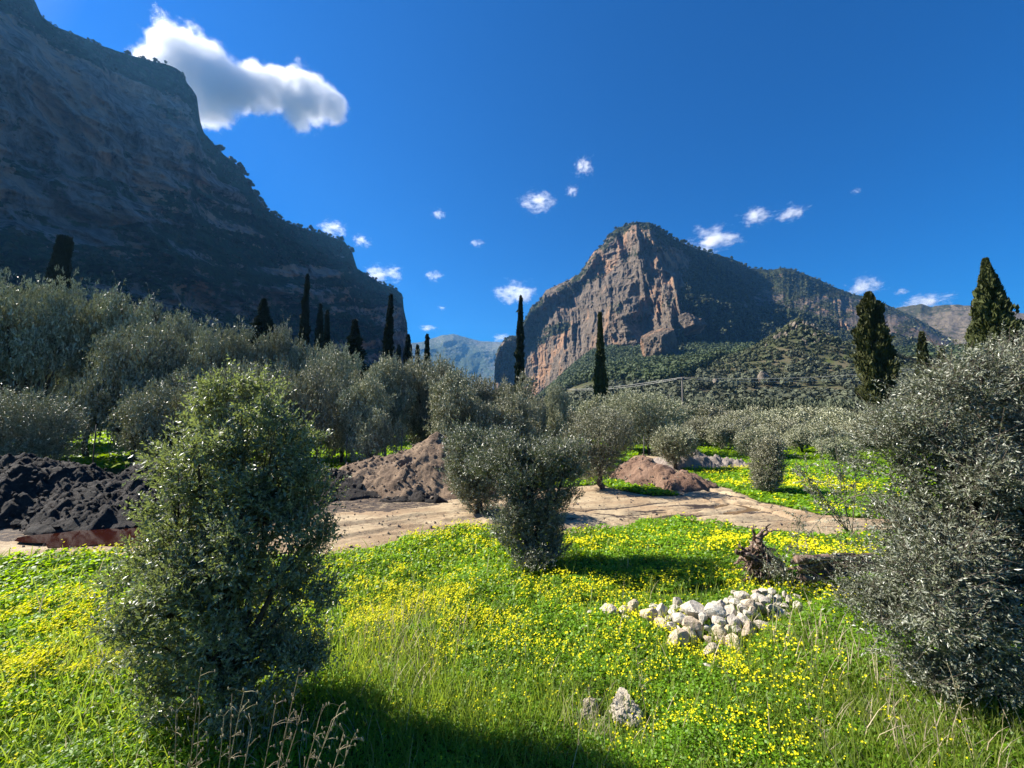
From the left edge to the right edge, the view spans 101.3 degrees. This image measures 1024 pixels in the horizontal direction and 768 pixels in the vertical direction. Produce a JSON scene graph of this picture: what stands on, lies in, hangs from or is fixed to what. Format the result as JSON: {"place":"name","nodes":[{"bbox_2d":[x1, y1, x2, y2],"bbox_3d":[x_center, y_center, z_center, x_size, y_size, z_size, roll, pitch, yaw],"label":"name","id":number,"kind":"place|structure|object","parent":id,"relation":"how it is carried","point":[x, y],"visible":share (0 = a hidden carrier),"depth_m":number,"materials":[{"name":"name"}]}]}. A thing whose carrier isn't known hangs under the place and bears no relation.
{"place":"outdoors","nodes":[
{"label":"outdoors","id":0,"kind":"place"},
{"bbox_2d":[0,0,411,376],"bbox_3d":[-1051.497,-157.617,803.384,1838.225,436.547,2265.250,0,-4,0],"label":"mountain","id":1,"kind":"structure","parent":0,"point":[82,121],"depth_m":410.72,"materials":[{"name":"grey stone"}]},
{"bbox_2d":[0,0,413,416],"bbox_3d":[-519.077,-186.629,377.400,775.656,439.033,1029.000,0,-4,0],"label":"scrub","id":2,"kind":"object","parent":1,"relation":"on","point":[8,245],"visible":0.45,"depth_m":451.24,"materials":[{"name":"green plant"}]},
{"bbox_2d":[411,334,501,397],"bbox_3d":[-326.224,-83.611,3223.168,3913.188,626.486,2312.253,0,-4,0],"label":"mountain","id":3,"kind":"structure","parent":0,"point":[476,356],"depth_m":3088.53,"materials":[{"name":"grey stone"}]},
{"bbox_2d":[0,456,997,558],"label":"dirt track","id":4,"kind":"structure","parent":0,"point":[594,514],"depth_m":12.05,"materials":[{"name":"beige soil"}]},
{"bbox_2d":[14,526,167,547],"bbox_3d":[-9.707,3.613,9.989,3.791,0.001,1.761,0,-4,0],"label":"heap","id":5,"kind":"object","parent":4,"relation":"on","point":[78,538],"visible":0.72,"depth_m":9.78,"materials":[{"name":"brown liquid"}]},
{"bbox_2d":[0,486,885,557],"bbox_3d":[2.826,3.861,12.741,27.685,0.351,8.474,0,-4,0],"label":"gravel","id":6,"kind":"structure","parent":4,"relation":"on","point":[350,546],"depth_m":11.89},
{"bbox_2d":[0,323,1023,767],"bbox_3d":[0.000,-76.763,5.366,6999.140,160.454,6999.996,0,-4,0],"label":"ground","id":7,"kind":"structure","parent":0,"point":[752,389],"depth_m":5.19,"materials":[{"name":"green plant"}]},
{"bbox_2d":[0,374,100,461],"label":"olive tree","id":8,"kind":"object","parent":7,"relation":"on","point":[36,422],"visible":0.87,"depth_m":17.13,"materials":[{"name":"green plant"}]},
{"bbox_2d":[6,273,110,400],"bbox_3d":[-42.279,-1.286,38.585,8.243,18.565,10.320,0,-4,2],"label":"olive tree","id":9,"kind":"object","parent":7,"relation":"on","point":[47,280],"visible":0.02,"depth_m":38.84,"materials":[{"name":"green plant"}]},
{"bbox_2d":[44,234,73,296],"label":"cypress tree","id":10,"kind":"object","parent":7,"relation":"on","point":[63,250],"visible":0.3,"depth_m":40.60,"materials":[{"name":"green plant"}]},
{"bbox_2d":[0,264,122,454],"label":"olive tree","id":11,"kind":"object","parent":7,"relation":"on","point":[40,339],"visible":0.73,"depth_m":24.94,"materials":[{"name":"green plant"}]},
{"bbox_2d":[45,271,160,456],"bbox_3d":[-26.772,-0.476,28.230,7.168,14.319,5.829,-1,-4,13],"label":"olive tree","id":12,"kind":"object","parent":7,"relation":"on","point":[112,310],"visible":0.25,"depth_m":26.90,"materials":[{"name":"green plant"}]},
{"bbox_2d":[51,314,199,464],"bbox_3d":[-21.232,0.853,24.216,5.642,10.841,7.149,-1,-4,9],"label":"olive tree","id":13,"kind":"object","parent":7,"relation":"on","point":[135,365],"visible":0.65,"depth_m":22.56,"materials":[{"name":"green plant"}]},
{"bbox_2d":[108,282,180,432],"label":"olive tree","id":14,"kind":"object","parent":7,"relation":"on","point":[157,316],"visible":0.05,"depth_m":40.71,"materials":[{"name":"green plant"}]},
{"bbox_2d":[102,366,226,461],"bbox_3d":[-16.807,2.072,20.767,6.616,6.285,4.973,-3,-5,32],"label":"olive tree","id":15,"kind":"object","parent":7,"relation":"on","point":[140,419],"visible":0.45,"depth_m":19.30,"materials":[{"name":"green plant"}]},
{"bbox_2d":[136,306,217,391],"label":"olive tree","id":16,"kind":"object","parent":7,"relation":"on","point":[184,323],"visible":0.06,"depth_m":26.97,"materials":[{"name":"green plant"}]},
{"bbox_2d":[0,452,357,534],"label":"heap","id":17,"kind":"object","parent":7,"relation":"on","point":[70,475],"visible":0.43,"depth_m":11.52,"materials":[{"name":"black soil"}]},
{"bbox_2d":[45,350,351,743],"bbox_3d":[-2.745,1.537,4.125,2.585,3.800,1.879,-2,-4,23],"label":"olive tree","id":18,"kind":"object","parent":7,"relation":"on","point":[208,565],"visible":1,"depth_m":3.91,"materials":[{"name":"green plant"}]},
{"bbox_2d":[187,667,215,767],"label":"dry stalk","id":19,"kind":"object","parent":7,"relation":"on","point":[188,718],"visible":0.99,"depth_m":2.73,"materials":[{"name":"brown plant"}]},
{"bbox_2d":[171,313,256,393],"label":"olive tree","id":20,"kind":"object","parent":7,"relation":"on","point":[207,356],"visible":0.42,"depth_m":25.56,"materials":[{"name":"green plant"}]},
{"bbox_2d":[185,354,283,445],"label":"olive tree","id":21,"kind":"object","parent":7,"relation":"on","point":[233,371],"visible":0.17,"depth_m":20.44,"materials":[{"name":"green plant"}]},
{"bbox_2d":[246,298,279,354],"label":"cypress tree","id":22,"kind":"object","parent":7,"relation":"on","point":[262,320],"visible":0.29,"depth_m":44.17,"materials":[{"name":"green plant"}]},
{"bbox_2d":[235,310,314,455],"bbox_3d":[-15.877,0.602,27.928,5.152,11.454,4.190,0,-4,-4],"label":"olive tree","id":23,"kind":"object","parent":7,"relation":"on","point":[271,351],"visible":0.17,"depth_m":27.04,"materials":[{"name":"green plant"}]},
{"bbox_2d":[258,357,342,463],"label":"olive tree","id":24,"kind":"object","parent":7,"relation":"on","point":[310,388],"visible":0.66,"depth_m":19.96,"materials":[{"name":"green plant"}]},
{"bbox_2d":[270,334,330,452],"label":"olive tree","id":25,"kind":"object","parent":7,"relation":"on","point":[302,360],"visible":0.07,"depth_m":27.05,"materials":[{"name":"green plant"}]},
{"bbox_2d":[296,273,311,353],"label":"cypress tree","id":26,"kind":"object","parent":7,"relation":"on","point":[304,321],"visible":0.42,"depth_m":46.43,"materials":[{"name":"green plant"}]},
{"bbox_2d":[313,303,324,359],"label":"cypress tree","id":27,"kind":"object","parent":7,"relation":"on","point":[319,328],"visible":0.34,"depth_m":46.37,"materials":[{"name":"green plant"}]},
{"bbox_2d":[323,309,330,350],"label":"cypress tree","id":28,"kind":"object","parent":7,"relation":"on","point":[327,329],"visible":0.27,"depth_m":50.42,"materials":[{"name":"green plant"}]},
{"bbox_2d":[300,344,364,464],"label":"olive tree","id":29,"kind":"object","parent":7,"relation":"on","point":[334,362],"visible":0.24,"depth_m":24.30,"materials":[{"name":"green plant"}]},
{"bbox_2d":[307,341,363,439],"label":"olive tree","id":30,"kind":"object","parent":7,"relation":"on","point":[351,366],"visible":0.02,"depth_m":40.86,"materials":[{"name":"green plant"}]},
{"bbox_2d":[302,468,381,501],"bbox_3d":[-6.900,3.665,15.364,6.120,1.153,3.195,0,-4,0],"label":"soil heap","id":31,"kind":"object","parent":7,"relation":"on","point":[355,491],"visible":0.23,"depth_m":14.71,"materials":[{"name":"black soil"}]},
{"bbox_2d":[342,319,369,379],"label":"cypress tree","id":32,"kind":"object","parent":7,"relation":"on","point":[354,340],"visible":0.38,"depth_m":46.11,"materials":[{"name":"green plant"}]},
{"bbox_2d":[332,370,407,461],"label":"olive tree","id":33,"kind":"object","parent":7,"relation":"on","point":[363,421],"visible":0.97,"depth_m":19.65,"materials":[{"name":"green plant"}]},
{"bbox_2d":[382,293,394,374],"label":"cypress tree","id":34,"kind":"object","parent":7,"relation":"on","point":[388,343],"visible":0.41,"depth_m":48.29,"materials":[{"name":"green plant"}]},
{"bbox_2d":[362,350,420,455],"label":"olive tree","id":35,"kind":"object","parent":7,"relation":"on","point":[391,376],"visible":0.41,"depth_m":26.12,"materials":[{"name":"green plant"}]},
{"bbox_2d":[403,334,413,434],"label":"cypress tree","id":36,"kind":"object","parent":7,"relation":"on","point":[407,353],"visible":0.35,"depth_m":55.19,"materials":[{"name":"green plant"}]},
{"bbox_2d":[379,489,447,502],"bbox_3d":[-3.200,3.807,14.165,2.397,0.537,1.100,-1,-4,9],"label":"soil heap","id":37,"kind":"object","parent":7,"relation":"on","point":[418,496],"visible":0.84,"depth_m":13.86,"materials":[{"name":"brown soil"}]},
{"bbox_2d":[339,432,501,498],"bbox_3d":[-4.037,3.170,17.090,9.225,2.458,5.850,0,-4,0],"label":"soil heap","id":38,"kind":"object","parent":7,"relation":"on","point":[425,472],"visible":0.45,"depth_m":15.37,"materials":[{"name":"brown soil"}]},
{"bbox_2d":[302,433,716,502],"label":"gravel","id":39,"kind":"structure","parent":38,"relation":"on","point":[403,479],"depth_m":15.93,"materials":[{"name":"brown gravel"}]},
{"bbox_2d":[395,349,453,447],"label":"olive tree","id":40,"kind":"object","parent":7,"relation":"on","point":[412,376],"visible":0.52,"depth_m":26.89,"materials":[{"name":"green plant"}]},
{"bbox_2d":[418,347,473,437],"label":"olive tree","id":41,"kind":"object","parent":7,"relation":"on","point":[443,366],"visible":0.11,"depth_m":25.81,"materials":[{"name":"green plant"}]},
{"bbox_2d":[422,360,488,438],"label":"olive tree","id":42,"kind":"object","parent":7,"relation":"on","point":[448,398],"visible":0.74,"depth_m":20.89,"materials":[{"name":"green plant"}]},
{"bbox_2d":[436,410,525,515],"bbox_3d":[-0.944,2.345,12.400,2.426,3.364,2.288,2,-5,-29],"label":"olive tree","id":43,"kind":"object","parent":7,"relation":"on","point":[476,487],"visible":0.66,"depth_m":12.18,"materials":[{"name":"green plant"}]},
{"bbox_2d":[461,366,515,429],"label":"olive tree","id":44,"kind":"object","parent":7,"relation":"on","point":[484,391],"visible":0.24,"depth_m":25.64,"materials":[{"name":"green plant"}]},
{"bbox_2d":[0,459,1003,767],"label":"yellow flowers","id":45,"kind":"object","parent":7,"relation":"on","point":[408,603],"visible":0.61,"depth_m":5.99,"materials":[{"name":"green plant"}]},
{"bbox_2d":[41,430,972,464],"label":"meadow leaves","id":46,"kind":"object","parent":7,"relation":"on","point":[101,457],"visible":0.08,"depth_m":30.29,"materials":[{"name":"green plant"}]},
{"bbox_2d":[473,390,542,465],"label":"olive tree","id":47,"kind":"object","parent":7,"relation":"on","point":[514,411],"visible":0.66,"depth_m":20.88,"materials":[{"name":"green plant"}]},
{"bbox_2d":[0,450,1023,767],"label":"meadow leaves","id":48,"kind":"object","parent":7,"relation":"on","point":[790,494],"visible":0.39,"depth_m":4.94,"materials":[{"name":"green plant"}]},
{"bbox_2d":[513,295,524,392],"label":"cypress tree","id":49,"kind":"object","parent":7,"relation":"on","point":[519,356],"visible":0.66,"depth_m":50.16,"materials":[{"name":"green plant"}]},
{"bbox_2d":[490,370,550,442],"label":"olive tree","id":50,"kind":"object","parent":7,"relation":"on","point":[541,423],"visible":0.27,"depth_m":24.49,"materials":[{"name":"green plant"}]},
{"bbox_2d":[448,416,594,570],"bbox_3d":[0.246,2.217,8.538,3.153,3.343,2.223,0,-4,0],"label":"olive tree","id":51,"kind":"object","parent":7,"relation":"on","point":[542,469],"visible":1,"depth_m":8.30,"materials":[{"name":"green plant"}]},
{"bbox_2d":[543,380,571,444],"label":"olive tree","id":52,"kind":"object","parent":7,"relation":"on","point":[557,409],"visible":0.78,"depth_m":26.61,"materials":[{"name":"green plant"}]},
{"bbox_2d":[574,394,604,433],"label":"olive tree","id":53,"kind":"object","parent":7,"relation":"on","point":[586,403],"visible":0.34,"depth_m":43.30,"materials":[{"name":"green plant"}]},
{"bbox_2d":[580,697,598,720],"bbox_3d":[0.776,3.241,4.205,0.189,0.228,0.251,-1,-4,8],"label":"rock","id":54,"kind":"object","parent":7,"relation":"on","point":[587,702],"visible":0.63,"depth_m":4.16,"materials":[{"name":"stone"}]},
{"bbox_2d":[559,401,640,489],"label":"olive tree","id":55,"kind":"object","parent":7,"relation":"on","point":[610,439],"visible":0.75,"depth_m":15.77,"materials":[{"name":"green plant"}]},
{"bbox_2d":[592,311,608,428],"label":"cypress tree","id":56,"kind":"object","parent":7,"relation":"on","point":[599,380],"visible":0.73,"depth_m":47.93,"materials":[{"name":"green plant"}]},
{"bbox_2d":[609,687,646,728],"bbox_3d":[1.157,3.228,4.156,0.403,0.280,0.329,38,-12,-32],"label":"rock","id":57,"kind":"object","parent":7,"relation":"on","point":[617,698],"visible":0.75,"depth_m":4.09,"materials":[{"name":"stone"}]},
{"bbox_2d":[598,383,691,455],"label":"olive tree","id":58,"kind":"object","parent":7,"relation":"on","point":[646,408],"visible":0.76,"depth_m":29.22,"materials":[{"name":"green plant"}]},
{"bbox_2d":[640,608,657,624],"bbox_3d":[1.943,3.284,5.961,0.240,0.250,0.230,15,-2,1],"label":"stone","id":59,"kind":"object","parent":7,"relation":"on","point":[653,611],"visible":0.62,"depth_m":5.91,"materials":[{"name":"beige stone"}]},
{"bbox_2d":[610,454,717,492],"bbox_3d":[6.054,3.731,17.805,3.215,1.290,4.560,2,-4,-21],"label":"soil heap","id":60,"kind":"object","parent":7,"relation":"on","point":[696,483],"visible":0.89,"depth_m":16.87,"materials":[{"name":"brown soil"}]},
{"bbox_2d":[644,418,704,469],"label":"olive tree","id":61,"kind":"object","parent":7,"relation":"on","point":[677,446],"visible":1,"depth_m":22.01,"materials":[{"name":"green plant"}]},
{"bbox_2d":[665,628,688,648],"bbox_3d":[2.108,3.290,5.411,0.334,0.250,0.228,2,-4,-23],"label":"stone","id":62,"kind":"object","parent":7,"relation":"on","point":[683,633],"visible":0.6,"depth_m":5.36,"materials":[{"name":"beige stone"}]},
{"bbox_2d":[672,403,695,424],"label":"olive tree","id":63,"kind":"object","parent":7,"relation":"on","point":[689,408],"visible":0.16,"depth_m":59.20,"materials":[{"name":"green plant"}]},
{"bbox_2d":[682,616,703,631],"bbox_3d":[2.424,3.228,5.644,0.318,0.159,0.220,13,5,-16],"label":"stone","id":64,"kind":"object","parent":7,"relation":"on","point":[697,625],"visible":0.83,"depth_m":5.59,"materials":[{"name":"beige stone"}]},
{"bbox_2d":[680,600,707,620],"bbox_3d":[2.539,3.180,5.865,0.382,0.216,0.336,12,5,-14],"label":"stone","id":65,"kind":"object","parent":7,"relation":"on","point":[694,608],"visible":0.86,"depth_m":5.80,"materials":[{"name":"stone"}]},
{"bbox_2d":[678,415,713,445],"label":"olive tree","id":66,"kind":"object","parent":7,"relation":"on","point":[697,425],"visible":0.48,"depth_m":35.58,"materials":[{"name":"green plant"}]},
{"bbox_2d":[653,452,752,469],"bbox_3d":[10.600,4.240,23.512,5.520,1.189,2.460,0,-4,0],"label":"rubble heap","id":67,"kind":"object","parent":7,"relation":"on","point":[704,460],"visible":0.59,"depth_m":22.84,"materials":[{"name":"grey stone"}]},
{"bbox_2d":[704,602,726,619],"bbox_3d":[2.811,3.160,5.796,0.266,0.221,0.206,-2,-5,31],"label":"stone","id":68,"kind":"object","parent":7,"relation":"on","point":[711,609],"visible":0.71,"depth_m":5.75,"materials":[{"name":"stone"}]},
{"bbox_2d":[708,623,725,636],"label":"stone","id":69,"kind":"object","parent":7,"relation":"on","point":[722,630],"visible":0.84,"depth_m":5.50,"materials":[{"name":"beige stone"}]},
{"bbox_2d":[686,401,754,439],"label":"olive tree","id":70,"kind":"object","parent":7,"relation":"on","point":[708,410],"visible":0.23,"depth_m":43.18,"materials":[{"name":"green plant"}]},
{"bbox_2d":[702,421,742,449],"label":"olive tree","id":71,"kind":"object","parent":7,"relation":"on","point":[717,433],"visible":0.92,"depth_m":32.39,"materials":[{"name":"green plant"}]},
{"bbox_2d":[704,411,756,427],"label":"olive tree","id":72,"kind":"object","parent":7,"relation":"on","point":[725,418],"visible":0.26,"depth_m":39.41,"materials":[{"name":"green plant"}]},
{"bbox_2d":[721,399,756,411],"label":"olive tree","id":73,"kind":"object","parent":7,"relation":"on","point":[738,404],"visible":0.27,"depth_m":62.83,"materials":[{"name":"green plant"}]},
{"bbox_2d":[727,416,751,445],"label":"olive tree","id":74,"kind":"object","parent":7,"relation":"on","point":[743,421],"visible":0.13,"depth_m":35.81,"materials":[{"name":"green plant"}]},
{"bbox_2d":[740,621,757,639],"bbox_3d":[3.122,3.277,5.547,0.247,0.278,0.176,9,-17,-5],"label":"stone","id":75,"kind":"object","parent":7,"relation":"on","point":[747,627],"visible":0.55,"depth_m":5.51,"materials":[{"name":"beige stone"}]},
{"bbox_2d":[549,344,960,403],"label":"distant olives","id":76,"kind":"object","parent":7,"relation":"on","point":[729,384],"visible":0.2,"depth_m":188.11,"materials":[{"name":"green plant"}]},
{"bbox_2d":[728,524,787,586],"bbox_3d":[4.505,3.114,7.580,1.205,1.242,0.737,2,-5,-28],"label":"tree stump","id":77,"kind":"object","parent":7,"relation":"on","point":[753,564],"visible":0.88,"depth_m":7.43,"materials":[{"name":"brown wood"}]},
{"bbox_2d":[729,420,786,456],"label":"olive tree","id":78,"kind":"object","parent":7,"relation":"on","point":[744,438],"visible":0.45,"depth_m":28.04,"materials":[{"name":"green plant"}]},
{"bbox_2d":[742,427,802,493],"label":"olive tree","id":79,"kind":"object","parent":7,"relation":"on","point":[768,454],"visible":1,"depth_m":15.42,"materials":[{"name":"green plant"}]},
{"bbox_2d":[532,340,1023,401],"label":"pine wood","id":80,"kind":"object","parent":7,"relation":"on","point":[628,363],"visible":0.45,"depth_m":357.79,"materials":[{"name":"green plant"}]},
{"bbox_2d":[752,415,807,445],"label":"olive tree","id":81,"kind":"object","parent":7,"relation":"on","point":[778,423],"visible":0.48,"depth_m":36.60,"materials":[{"name":"green plant"}]},
{"bbox_2d":[748,406,812,426],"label":"olive tree","id":82,"kind":"object","parent":7,"relation":"on","point":[761,415],"visible":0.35,"depth_m":40.91,"materials":[{"name":"green plant"}]},
{"bbox_2d":[747,502,819,591],"bbox_3d":[4.546,2.760,7.041,1.312,1.498,0.590,0,-4,0],"label":"bare shrub","id":83,"kind":"object","parent":7,"relation":"on","point":[771,570],"visible":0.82,"depth_m":7.02,"materials":[{"name":"brown plant"}]},
{"bbox_2d":[769,402,824,424],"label":"olive tree","id":84,"kind":"object","parent":7,"relation":"on","point":[810,410],"visible":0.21,"depth_m":42.56,"materials":[{"name":"green plant"}]},
{"bbox_2d":[780,423,820,451],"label":"olive tree","id":85,"kind":"object","parent":7,"relation":"on","point":[796,435],"visible":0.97,"depth_m":30.34,"materials":[{"name":"green plant"}]},
{"bbox_2d":[694,318,935,378],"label":"scrub","id":86,"kind":"object","parent":7,"relation":"on","point":[751,355],"visible":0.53,"depth_m":263.11,"materials":[{"name":"green plant"}]},
{"bbox_2d":[800,420,850,443],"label":"olive tree","id":87,"kind":"object","parent":7,"relation":"on","point":[823,430],"visible":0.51,"depth_m":32.99,"materials":[{"name":"green plant"}]},
{"bbox_2d":[804,405,853,430],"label":"olive tree","id":88,"kind":"object","parent":7,"relation":"on","point":[830,416],"visible":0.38,"depth_m":39.05,"materials":[{"name":"green plant"}]},
{"bbox_2d":[789,420,871,531],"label":"young olive","id":89,"kind":"object","parent":7,"relation":"on","point":[799,472],"visible":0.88,"depth_m":8.36,"materials":[{"name":"green plant"}]},
{"bbox_2d":[786,553,877,583],"bbox_3d":[5.524,3.055,7.056,1.774,0.510,0.349,0,-4,-2],"label":"fallen log","id":90,"kind":"object","parent":7,"relation":"on","point":[828,565],"visible":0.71,"depth_m":6.93,"materials":[{"name":"brown wood"}]},
{"bbox_2d":[810,436,862,459],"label":"olive tree","id":91,"kind":"object","parent":7,"relation":"on","point":[831,445],"visible":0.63,"depth_m":25.42,"materials":[{"name":"green plant"}]},
{"bbox_2d":[813,501,882,586],"bbox_3d":[4.121,2.041,5.077,0.974,1.284,0.396,0,-4,0],"label":"bare shrub","id":92,"kind":"object","parent":7,"relation":"on","point":[836,536],"visible":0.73,"depth_m":5.06,"materials":[{"name":"brown plant"}]},
{"bbox_2d":[834,417,875,445],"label":"olive tree","id":93,"kind":"object","parent":7,"relation":"on","point":[850,424],"visible":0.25,"depth_m":35.81,"materials":[{"name":"green plant"}]},
{"bbox_2d":[849,291,903,448],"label":"cypress tree","id":94,"kind":"object","parent":7,"relation":"on","point":[875,353],"visible":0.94,"depth_m":31.83,"materials":[{"name":"green plant"}]},
{"bbox_2d":[796,319,1023,717],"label":"olive tree","id":95,"kind":"object","parent":7,"relation":"on","point":[963,567],"visible":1,"depth_m":4.30,"materials":[{"name":"green plant"}]},
{"bbox_2d":[784,484,899,556],"bbox_3d":[4.059,1.826,4.876,1.530,1.266,0.342,0,-4,7],"label":"arching twig","id":96,"kind":"object","parent":95,"relation":"attached to","point":[805,542],"visible":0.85,"depth_m":4.91,"materials":[{"name":"brown wood"}]},
{"bbox_2d":[912,331,938,422],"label":"cypress tree","id":97,"kind":"object","parent":7,"relation":"on","point":[922,345],"visible":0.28,"depth_m":36.12,"materials":[{"name":"green plant"}]},
{"bbox_2d":[959,257,1023,436],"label":"cypress tree","id":98,"kind":"object","parent":7,"relation":"on","point":[992,308],"visible":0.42,"depth_m":23.99,"materials":[{"name":"green plant"}]},
{"bbox_2d":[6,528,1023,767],"bbox_3d":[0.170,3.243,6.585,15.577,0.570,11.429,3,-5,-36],"label":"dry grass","id":99,"kind":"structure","parent":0,"point":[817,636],"depth_m":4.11,"materials":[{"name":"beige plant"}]},
{"bbox_2d":[35,0,1023,342],"label":"sky","id":100,"kind":"structure","parent":0,"point":[472,157],"materials":[{"name":"blue"}]},
{"bbox_2d":[494,222,953,397],"bbox_3d":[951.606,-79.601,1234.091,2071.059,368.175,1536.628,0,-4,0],"label":"mountain","id":101,"kind":"structure","parent":0,"point":[550,359],"depth_m":733.22,"materials":[{"name":"stone"}]},
{"bbox_2d":[640,327,679,356],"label":"outcrop","id":102,"kind":"object","parent":101,"relation":"on","point":[661,341],"visible":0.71,"depth_m":461.19,"materials":[{"name":"stone"}]},
{"bbox_2d":[675,313,706,334],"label":"outcrop","id":103,"kind":"object","parent":101,"relation":"on","point":[690,324],"visible":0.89,"depth_m":555.86,"materials":[{"name":"stone"}]},
{"bbox_2d":[494,221,952,384],"bbox_3d":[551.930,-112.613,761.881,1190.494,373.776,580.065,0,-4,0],"label":"scrub","id":104,"kind":"object","parent":101,"relation":"on","point":[849,336],"visible":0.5,"depth_m":691.55,"materials":[{"name":"green plant"}]},
{"bbox_2d":[895,304,1023,344],"bbox_3d":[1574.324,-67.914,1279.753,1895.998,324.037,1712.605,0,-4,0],"label":"hill ridge","id":105,"kind":"structure","parent":0,"point":[952,321],"depth_m":1104.94,"materials":[{"name":"grey stone"}]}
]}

